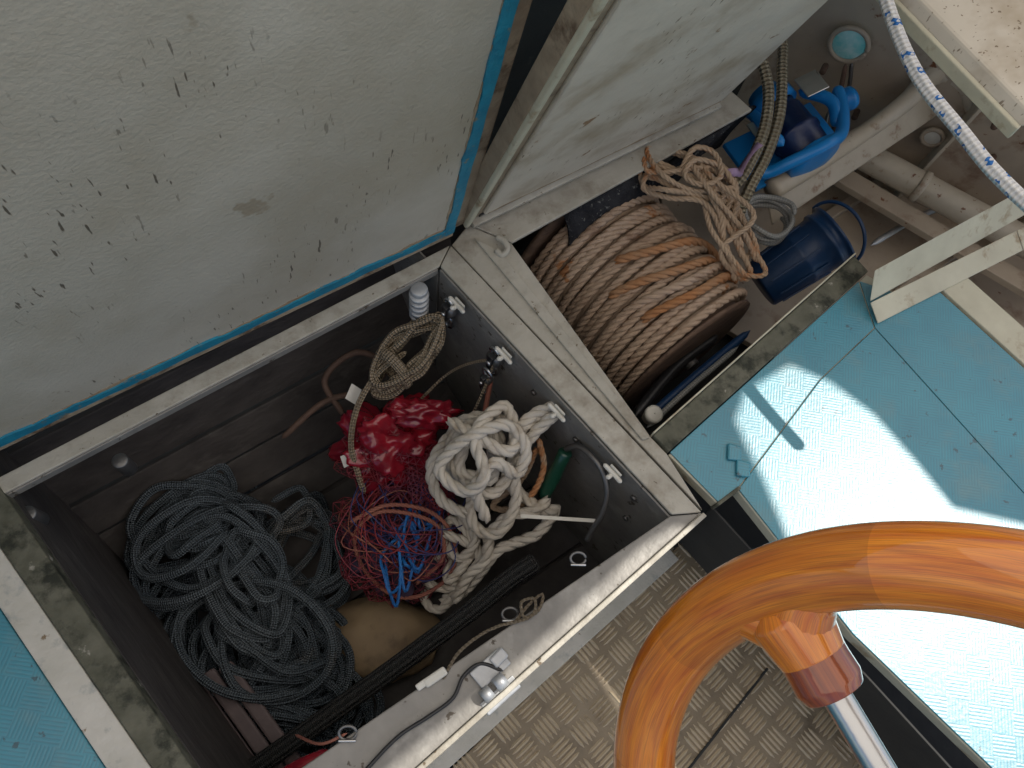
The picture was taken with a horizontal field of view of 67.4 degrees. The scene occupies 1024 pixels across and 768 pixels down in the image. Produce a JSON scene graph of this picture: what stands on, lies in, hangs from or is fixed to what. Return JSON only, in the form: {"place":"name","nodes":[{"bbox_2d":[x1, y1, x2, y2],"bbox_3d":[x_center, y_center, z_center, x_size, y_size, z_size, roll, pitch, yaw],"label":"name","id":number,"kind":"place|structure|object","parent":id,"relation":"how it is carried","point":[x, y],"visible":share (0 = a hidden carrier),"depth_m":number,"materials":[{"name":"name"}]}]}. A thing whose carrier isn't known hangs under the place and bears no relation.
{"place":"outdoors","nodes":[
{"label":"outdoors","id":0,"kind":"place"},
{"bbox_2d":[0,608,105,767],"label":"deck","id":1,"kind":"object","parent":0,"point":[39,727],"depth_m":1.04,"materials":[{"name":"blue plastic"}]},
{"bbox_2d":[0,237,705,767],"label":"storage locker","id":2,"kind":"object","parent":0,"point":[264,407],"visible":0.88,"depth_m":1.37,"materials":[{"name":"paint"}]},
{"bbox_2d":[203,661,300,767],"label":"wooden grating","id":3,"kind":"object","parent":2,"relation":"on","point":[247,727],"visible":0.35,"depth_m":1.41,"materials":[{"name":"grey wood"}]},
{"bbox_2d":[124,463,384,764],"bbox_3d":[-0.498,0.453,1.531,0.433,0.216,0.661,-20,71,-14],"label":"coiled rope","id":4,"kind":"object","parent":2,"relation":"in","point":[268,608],"visible":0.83,"depth_m":1.50,"materials":[{"name":"grey fabric"}]},
{"bbox_2d":[0,0,531,449],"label":"locker lid","id":5,"kind":"object","parent":2,"relation":"on","point":[183,181],"visible":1,"depth_m":0.85,"materials":[{"name":"paint"}]},
{"bbox_2d":[282,748,327,767],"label":"red tube","id":6,"kind":"object","parent":2,"relation":"attached to","point":[302,761],"visible":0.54,"depth_m":1.17,"materials":[{"name":"red plastic"}]},
{"bbox_2d":[295,733,346,745],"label":"tie line","id":7,"kind":"object","parent":2,"relation":"attached to","point":[319,743],"visible":1,"depth_m":1.09,"materials":[{"name":"orange fabric"}]},
{"bbox_2d":[337,724,357,741],"bbox_3d":[-0.230,0.488,1.073,0.028,0.010,0.023,2,67,-6],"label":"shackle","id":8,"kind":"object","parent":2,"relation":"on","point":[343,739],"visible":1,"depth_m":1.07,"materials":[{"name":"metal"}]},
{"bbox_2d":[335,594,439,683],"bbox_3d":[-0.265,0.520,1.579,0.247,0.108,0.185,2,67,-6],"label":"fender","id":9,"kind":"object","parent":2,"relation":"on","point":[375,634],"visible":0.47,"depth_m":1.54,"materials":[{"name":"beige plastic"}]},
{"bbox_2d":[249,554,539,767],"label":"straight rods","id":10,"kind":"object","parent":2,"relation":"attached to","point":[492,593],"visible":0.98,"depth_m":1.37,"materials":[{"name":"black wood"}]},
{"bbox_2d":[329,453,465,607],"bbox_3d":[-0.228,0.288,1.539,0.273,0.263,0.318,2,67,-6],"label":"tangled twine","id":11,"kind":"object","parent":2,"relation":"in","point":[392,544],"visible":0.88,"depth_m":1.48,"materials":[{"name":"fabric"}]},
{"bbox_2d":[327,384,464,503],"bbox_3d":[-0.231,0.122,1.520,0.268,0.216,0.219,2,67,-6],"label":"red bag","id":12,"kind":"object","parent":11,"relation":"on","point":[395,437],"visible":0.88,"depth_m":1.46,"materials":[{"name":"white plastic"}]},
{"bbox_2d":[348,351,406,493],"bbox_3d":[-0.273,0.067,1.473,0.064,0.153,0.250,17,66,1],"label":"rope","id":13,"kind":"object","parent":12,"relation":"on","point":[381,369],"visible":0.93,"depth_m":1.45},
{"bbox_2d":[419,523,473,614],"bbox_3d":[-0.125,0.367,1.512,0.086,0.149,0.162,15,66,0],"label":"mooring line","id":14,"kind":"object","parent":11,"relation":"on","point":[458,572],"visible":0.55,"depth_m":1.49,"materials":[{"name":"white fabric"}]},
{"bbox_2d":[424,504,481,593],"bbox_3d":[-0.105,0.330,1.494,0.104,0.146,0.151,22,66,3],"label":"mooring line","id":15,"kind":"object","parent":11,"relation":"on","point":[474,547],"visible":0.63,"depth_m":1.48,"materials":[{"name":"white fabric"}]},
{"bbox_2d":[369,312,445,399],"bbox_3d":[-0.198,-0.052,1.454,0.176,0.146,0.101,-32,74,-18],"label":"rope hank","id":16,"kind":"object","parent":2,"relation":"in","point":[395,341],"visible":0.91,"depth_m":1.44,"materials":[{"name":"beige fabric"}]},
{"bbox_2d":[375,347,412,388],"bbox_3d":[-0.225,-0.030,1.463,0.096,0.088,0.021,43,69,12],"label":"rope hank","id":17,"kind":"object","parent":16,"relation":"on","point":[396,363],"visible":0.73,"depth_m":1.43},
{"bbox_2d":[415,667,447,690],"bbox_3d":[-0.116,0.428,1.112,0.049,0.007,0.014,-30,74,-17],"label":"toggle latch","id":18,"kind":"object","parent":2,"relation":"on","point":[434,677],"visible":1,"depth_m":1.11,"materials":[{"name":"white plastic"}]},
{"bbox_2d":[365,662,502,767],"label":"cord","id":19,"kind":"object","parent":2,"relation":"on","point":[417,723],"visible":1,"depth_m":1.09,"materials":[{"name":"black plastic"}]},
{"bbox_2d":[421,359,486,398],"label":"lashing line","id":20,"kind":"object","parent":2,"relation":"attached to","point":[431,388],"visible":0.82,"depth_m":1.49,"materials":[{"name":"brown fabric"}]},
{"bbox_2d":[448,296,464,313],"bbox_3d":[-0.100,-0.141,1.386,0.031,0.020,0.034,2,67,-6],"label":"cleat hook","id":21,"kind":"object","parent":2,"relation":"attached to","point":[458,304],"visible":1,"depth_m":1.38,"materials":[{"name":"white plastic"}]},
{"bbox_2d":[440,297,457,328],"bbox_3d":[-0.120,-0.130,1.431,0.028,0.106,0.033,-38,76,-19],"label":"pulley block","id":22,"kind":"object","parent":21,"relation":"hanging from","point":[448,313],"depth_m":1.41,"materials":[{"name":"metal"}]},
{"bbox_2d":[433,400,531,523],"bbox_3d":[-0.051,0.118,1.357,0.168,0.128,0.183,35,68,8],"label":"mooring line","id":23,"kind":"object","parent":2,"relation":"attached to","point":[476,438],"visible":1,"depth_m":1.32,"materials":[{"name":"white fabric"}]},
{"bbox_2d":[482,382,492,410],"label":"lashing line","id":24,"kind":"object","parent":2,"relation":"attached to","point":[487,396],"visible":0.48,"depth_m":1.45,"materials":[{"name":"brown fabric"}]},
{"bbox_2d":[425,412,558,539],"bbox_3d":[-0.054,0.141,1.391,0.193,0.196,0.222,23,66,3],"label":"mooring line","id":25,"kind":"object","parent":2,"relation":"attached to","point":[505,525],"visible":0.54,"depth_m":1.40,"materials":[{"name":"white fabric"}]},
{"bbox_2d":[442,593,544,679],"bbox_3d":[-0.028,0.372,1.146,0.194,0.012,0.030,-32,74,-18],"label":"light line","id":26,"kind":"object","parent":2,"relation":"on","point":[515,621],"visible":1,"depth_m":1.16,"materials":[{"name":"beige fabric"}]},
{"bbox_2d":[470,648,520,715],"bbox_3d":[-0.025,0.432,1.120,0.074,0.032,0.064,-36,76,-19],"label":"hinge fitting","id":27,"kind":"object","parent":2,"relation":"attached to","point":[483,677],"visible":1,"depth_m":1.12,"materials":[{"name":"metal"}]},
{"bbox_2d":[445,401,554,499],"bbox_3d":[-0.031,0.087,1.373,0.151,0.116,0.215,35,68,8],"label":"mooring line","id":28,"kind":"object","parent":2,"relation":"attached to","point":[456,470],"visible":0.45,"depth_m":1.36,"materials":[{"name":"white fabric"}]},
{"bbox_2d":[439,477,560,601],"bbox_3d":[-0.024,0.325,1.469,0.132,0.222,0.239,27,67,5],"label":"mooring line","id":29,"kind":"object","parent":2,"relation":"attached to","point":[539,531],"visible":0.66,"depth_m":1.44,"materials":[{"name":"white fabric"}]},
{"bbox_2d":[451,495,550,604],"bbox_3d":[-0.035,0.305,1.454,0.242,0.181,0.056,-41,77,-20],"label":"mooring line","id":30,"kind":"object","parent":2,"relation":"attached to","point":[484,561],"visible":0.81,"depth_m":1.44,"materials":[{"name":"white fabric"}]},
{"bbox_2d":[495,346,511,364],"bbox_3d":[-0.016,-0.049,1.357,0.031,0.020,0.034,2,67,-6],"label":"cleat hook","id":31,"kind":"object","parent":2,"relation":"attached to","point":[506,356],"visible":1,"depth_m":1.35,"materials":[{"name":"white plastic"}]},
{"bbox_2d":[486,346,503,375],"bbox_3d":[-0.035,-0.039,1.402,0.028,0.106,0.033,-38,76,-19],"label":"pulley block","id":32,"kind":"object","parent":31,"relation":"hanging from","point":[492,354],"depth_m":1.38,"materials":[{"name":"metal"}]},
{"bbox_2d":[473,365,493,410],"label":"lashing line","id":33,"kind":"object","parent":32,"relation":"hanging from","point":[481,393],"visible":0.41,"depth_m":1.43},
{"bbox_2d":[479,366,494,393],"bbox_3d":[-0.048,-0.006,1.436,0.030,0.106,0.028,2,67,-6],"label":"pulley block","id":34,"kind":"object","parent":32,"relation":"hanging from","point":[484,376],"depth_m":1.41,"materials":[{"name":"metal"}]},
{"bbox_2d":[501,606,518,621],"bbox_3d":[-0.003,0.353,1.178,0.028,0.010,0.023,2,67,-6],"label":"shackle","id":35,"kind":"object","parent":2,"relation":"attached to","point":[504,619],"visible":0.92,"depth_m":1.18,"materials":[{"name":"metal"}]},
{"bbox_2d":[490,438,546,512],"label":"tan line","id":36,"kind":"object","parent":2,"relation":"attached to","point":[539,449],"visible":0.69,"depth_m":1.41,"materials":[{"name":"fabric"}]},
{"bbox_2d":[486,0,566,152],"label":"coaming","id":37,"kind":"object","parent":2,"relation":"on","point":[542,17],"depth_m":1.24,"materials":[{"name":"paint"}]},
{"bbox_2d":[876,0,1023,137],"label":"locker lid","id":38,"kind":"object","parent":37,"relation":"attached to","point":[973,50],"visible":1,"depth_m":1.14,"materials":[{"name":"paint"}]},
{"bbox_2d":[878,0,1023,211],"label":"rope","id":39,"kind":"object","parent":38,"relation":"attached to","point":[1004,182],"visible":1,"depth_m":1.11,"materials":[{"name":"white fabric"}]},
{"bbox_2d":[547,403,564,421],"bbox_3d":[0.076,0.051,1.326,0.031,0.020,0.034,2,67,-6],"label":"cleat hook","id":40,"kind":"object","parent":2,"relation":"attached to","point":[557,411],"visible":1,"depth_m":1.32,"materials":[{"name":"white plastic"}]},
{"bbox_2d":[538,443,609,541],"bbox_3d":[0.118,0.192,1.374,0.085,0.160,0.157,-38,76,-19],"label":"boat hook tool","id":41,"kind":"object","parent":2,"relation":"hanging from","point":[554,473],"visible":0.98,"depth_m":1.37,"materials":[{"name":"metal"}]},
{"bbox_2d":[520,514,594,522],"bbox_3d":[0.082,0.240,1.371,0.133,0.021,0.007,6,67,-4],"label":"cable tie","id":42,"kind":"object","parent":41,"relation":"attached to","point":[557,518],"visible":1,"depth_m":1.37,"materials":[{"name":"white plastic"}]},
{"bbox_2d":[569,551,586,565],"bbox_3d":[0.103,0.274,1.203,0.028,0.010,0.023,2,67,-6],"label":"shackle","id":43,"kind":"object","parent":2,"relation":"on","point":[574,563],"visible":1,"depth_m":1.20,"materials":[{"name":"metal"}]},
{"bbox_2d":[603,463,621,482],"bbox_3d":[0.168,0.152,1.294,0.031,0.020,0.034,2,67,-6],"label":"cleat hook","id":44,"kind":"object","parent":2,"relation":"attached to","point":[614,472],"visible":1,"depth_m":1.29,"materials":[{"name":"white plastic"}]},
{"bbox_2d":[668,275,1023,767],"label":"helm seat","id":45,"kind":"object","parent":2,"relation":"attached to","point":[846,408],"visible":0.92,"depth_m":1.32,"materials":[{"name":"blue non-slip paint"},{"name":"cream paint"}]},
{"bbox_2d":[870,198,1023,322],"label":"angle bracket","id":46,"kind":"object","parent":45,"relation":"on","point":[932,252],"visible":1,"depth_m":1.48,"materials":[{"name":"beige paint"}]},
{"bbox_2d":[940,278,1023,367],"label":"deck beam","id":47,"kind":"structure","parent":45,"relation":"attached to","point":[986,314],"depth_m":1.47,"materials":[{"name":"beige paint"}]},
{"bbox_2d":[452,543,860,767],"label":"cockpit sole","id":48,"kind":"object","parent":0,"point":[746,708],"visible":0.59,"depth_m":1.53,"materials":[{"name":"metal"}]},
{"bbox_2d":[450,78,867,510],"bbox_3d":[0.378,-0.223,1.728,0.982,0.532,0.881,-28,73,-17],"label":"storage locker","id":49,"kind":"object","parent":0,"point":[510,280],"visible":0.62,"depth_m":1.41,"materials":[{"name":"paint"}]},
{"bbox_2d":[494,234,510,257],"bbox_3d":[-0.017,-0.252,1.406,0.030,0.019,0.044,2,67,-6],"label":"hook","id":50,"kind":"object","parent":49,"relation":"on","point":[505,252],"visible":1,"depth_m":1.40,"materials":[{"name":"paint"}]},
{"bbox_2d":[521,195,749,407],"bbox_3d":[0.264,-0.196,1.690,0.392,0.398,0.415,-33,75,-18],"label":"rope drum","id":51,"kind":"object","parent":49,"relation":"in","point":[643,293],"visible":0.78,"depth_m":1.54,"materials":[{"name":"beige fabric"}]},
{"bbox_2d":[640,154,752,281],"bbox_3d":[0.402,-0.364,1.561,0.321,0.090,0.168,41,69,11],"label":"tangled rope","id":52,"kind":"object","parent":51,"relation":"on","point":[721,221],"visible":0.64,"depth_m":1.53,"materials":[{"name":"brown fabric"}]},
{"bbox_2d":[638,146,767,278],"bbox_3d":[0.405,-0.363,1.548,0.350,0.096,0.162,43,69,11],"label":"tangled rope","id":53,"kind":"object","parent":52,"relation":"on","point":[744,231],"visible":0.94,"depth_m":1.52,"materials":[{"name":"brown fabric"}]},
{"bbox_2d":[723,142,762,178],"bbox_3d":[0.474,-0.452,1.580,0.124,0.054,0.035,-38,76,-19],"label":"lilac ribbon","id":54,"kind":"object","parent":53,"relation":"on","point":[738,171],"visible":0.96,"depth_m":1.59,"materials":[{"name":"purple fabric"}]},
{"bbox_2d":[680,144,743,247],"bbox_3d":[0.420,-0.384,1.543,0.211,0.071,0.098,43,69,11],"label":"tangled rope","id":55,"kind":"object","parent":52,"relation":"on","point":[687,163],"visible":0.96,"depth_m":1.53,"materials":[{"name":"beige fabric"}]},
{"bbox_2d":[463,0,827,227],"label":"locker lid","id":56,"kind":"object","parent":49,"relation":"on","point":[606,82],"visible":1,"depth_m":1.12,"materials":[{"name":"paint"}]},
{"bbox_2d":[642,405,662,423],"bbox_3d":[0.261,0.060,1.429,0.035,0.037,0.035,2,67,-6],"label":"white knob","id":57,"kind":"object","parent":49,"relation":"attached to","point":[652,414],"visible":1,"depth_m":1.42,"materials":[{"name":"plastic"}]},
{"bbox_2d":[563,105,756,245],"bbox_3d":[0.307,-0.431,1.645,0.520,0.194,0.091,-31,74,-18],"label":"carpet offcut","id":58,"kind":"object","parent":49,"relation":"in","point":[579,220],"visible":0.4,"depth_m":1.54,"materials":[{"name":"black carpet"}]},
{"bbox_2d":[634,330,749,427],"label":"tiller rods","id":59,"kind":"object","parent":49,"relation":"in","point":[669,401],"visible":0.83,"depth_m":1.57,"materials":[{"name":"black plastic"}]},
{"bbox_2d":[720,40,787,219],"bbox_3d":[0.532,-0.578,1.684,0.104,0.185,0.411,11,66,-2],"label":"mooring rope","id":60,"kind":"object","parent":49,"relation":"attached to","point":[767,135],"visible":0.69,"depth_m":1.64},
{"bbox_2d":[746,200,866,304],"bbox_3d":[0.661,-0.281,1.740,0.234,0.213,0.162,-34,75,-19],"label":"bucket","id":61,"kind":"object","parent":49,"relation":"in","point":[812,248],"visible":0.94,"depth_m":1.70,"materials":[{"name":"blue plastic"}]},
{"bbox_2d":[739,193,796,245],"bbox_3d":[0.568,-0.366,1.711,0.124,0.063,0.113,2,67,-6],"label":"coiled hose","id":62,"kind":"object","parent":61,"relation":"on","point":[775,202],"visible":0.78,"depth_m":1.71,"materials":[{"name":"grey rubber"}]},
{"bbox_2d":[450,478,977,767],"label":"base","id":63,"kind":"object","parent":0,"point":[733,514],"depth_m":1.96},
{"bbox_2d":[613,520,1023,767],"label":"steering wheel","id":64,"kind":"object","parent":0,"point":[782,602],"visible":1,"depth_m":0.39,"materials":[{"name":"brown wood"}]},
{"bbox_2d":[659,120,1023,360],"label":"hull floor","id":65,"kind":"structure","parent":0,"point":[761,316],"depth_m":2.06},
{"bbox_2d":[826,179,885,218],"bbox_3d":[1.098,-0.608,2.164,0.931,0.030,0.026,-32,74,-18],"label":"hull stringer","id":66,"kind":"object","parent":65,"relation":"on","point":[835,211],"depth_m":2.08,"materials":[{"name":"beige wood"}]},
{"bbox_2d":[737,0,1023,220],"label":"transom","id":67,"kind":"object","parent":65,"relation":"on","point":[881,79],"visible":0.03,"depth_m":1.92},
{"bbox_2d":[819,63,828,74],"bbox_3d":[0.771,-0.778,1.897,0.016,0.015,0.030,28,67,5],"label":"bolt","id":68,"kind":"object","parent":67,"relation":"attached to","point":[824,68],"visible":1,"depth_m":1.89,"materials":[{"name":"metal"}]},
{"bbox_2d":[825,63,852,123],"bbox_3d":[0.826,-0.714,1.942,0.032,0.180,0.088,15,66,0],"label":"cable","id":69,"kind":"object","parent":67,"relation":"attached to","point":[850,76],"visible":0.34,"depth_m":1.91,"materials":[{"name":"rubber"}]},
{"bbox_2d":[831,64,846,131],"bbox_3d":[0.827,-0.689,1.953,0.028,0.200,0.133,-8,68,-10],"label":"cable","id":70,"kind":"object","parent":67,"relation":"attached to","point":[843,76],"visible":0.16,"depth_m":1.91,"materials":[{"name":"rubber"}]},
{"bbox_2d":[827,25,870,63],"bbox_3d":[0.807,-0.814,1.840,0.099,0.100,0.016,28,67,5],"label":"porthole","id":71,"kind":"object","parent":67,"relation":"attached to","point":[848,44],"visible":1,"depth_m":1.84,"materials":[{"name":"teal glass"}]},
{"bbox_2d":[851,108,859,119],"bbox_3d":[0.889,-0.697,1.986,0.016,0.015,0.030,28,67,5],"label":"bolt","id":72,"kind":"object","parent":67,"relation":"attached to","point":[855,114],"visible":0.99,"depth_m":1.98,"materials":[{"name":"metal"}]},
{"bbox_2d":[763,67,973,195],"bbox_3d":[0.829,-0.606,1.796,0.590,0.132,0.143,-23,72,-15],"label":"knee","id":73,"kind":"object","parent":67,"relation":"attached to","point":[909,98],"visible":0.6,"depth_m":1.81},
{"bbox_2d":[722,70,859,191],"bbox_3d":[0.646,-0.571,1.741,0.296,0.142,0.250,2,67,-6],"label":"bilge pump","id":74,"kind":"object","parent":73,"relation":"on","point":[810,140],"visible":0.76,"depth_m":1.71,"materials":[{"name":"blue plastic"}]},
{"bbox_2d":[870,209,935,245],"bbox_3d":[1.068,-0.434,2.037,0.295,0.049,0.023,-25,72,-16],"label":"grey pipe","id":75,"kind":"object","parent":67,"relation":"attached to","point":[888,234],"visible":0.43,"depth_m":2.02,"materials":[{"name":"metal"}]},
{"bbox_2d":[919,127,945,147],"bbox_3d":[1.056,-0.621,1.929,0.060,0.060,0.016,28,67,5],"label":"through-hull drain fitting","id":76,"kind":"object","parent":67,"relation":"attached to","point":[932,137],"visible":1,"depth_m":1.93,"materials":[{"name":"white plastic"}]},
{"bbox_2d":[893,104,980,197],"bbox_3d":[1.086,-0.622,1.868,0.009,0.600,0.060,28,67,5],"label":"rib","id":77,"kind":"object","parent":67,"relation":"attached to","point":[967,118],"visible":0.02,"depth_m":1.91,"materials":[{"name":"beige wood"}]},
{"bbox_2d":[990,123,996,129],"bbox_3d":[1.144,-0.616,1.818,0.016,0.015,0.030,28,67,5],"label":"bolt","id":78,"kind":"object","parent":67,"relation":"attached to","point":[993,127],"visible":0.43,"depth_m":1.81,"materials":[{"name":"metal"}]},
{"bbox_2d":[893,241,977,290],"bbox_3d":[1.247,-0.392,2.083,0.931,0.030,0.026,-32,74,-18],"label":"hull stringer","id":79,"kind":"object","parent":65,"relation":"on","point":[943,263],"depth_m":2.01,"materials":[{"name":"beige wood"}]},
{"bbox_2d":[858,150,1023,258],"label":"pipe","id":80,"kind":"object","parent":65,"relation":"on","point":[937,195],"depth_m":1.93,"materials":[{"name":"beige plastic"}]},
{"bbox_2d":[907,170,933,201],"bbox_3d":[1.044,-0.505,1.963,0.024,0.083,0.082,35,68,8],"label":"pipe collar","id":81,"kind":"object","parent":80,"relation":"attached to","point":[917,192],"visible":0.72,"depth_m":1.93,"materials":[{"name":"beige plastic"}]},
{"bbox_2d":[768,99,936,224],"bbox_3d":[0.820,-0.548,1.833,0.540,0.124,0.050,-31,74,-18],"label":"knee web","id":82,"kind":"object","parent":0,"point":[919,114],"visible":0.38,"depth_m":1.84},
{"bbox_2d":[833,171,1023,297],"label":"beam ledge","id":83,"kind":"object","parent":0,"point":[923,225],"visible":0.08,"depth_m":1.97,"materials":[{"name":"beige wood"}]}
]}

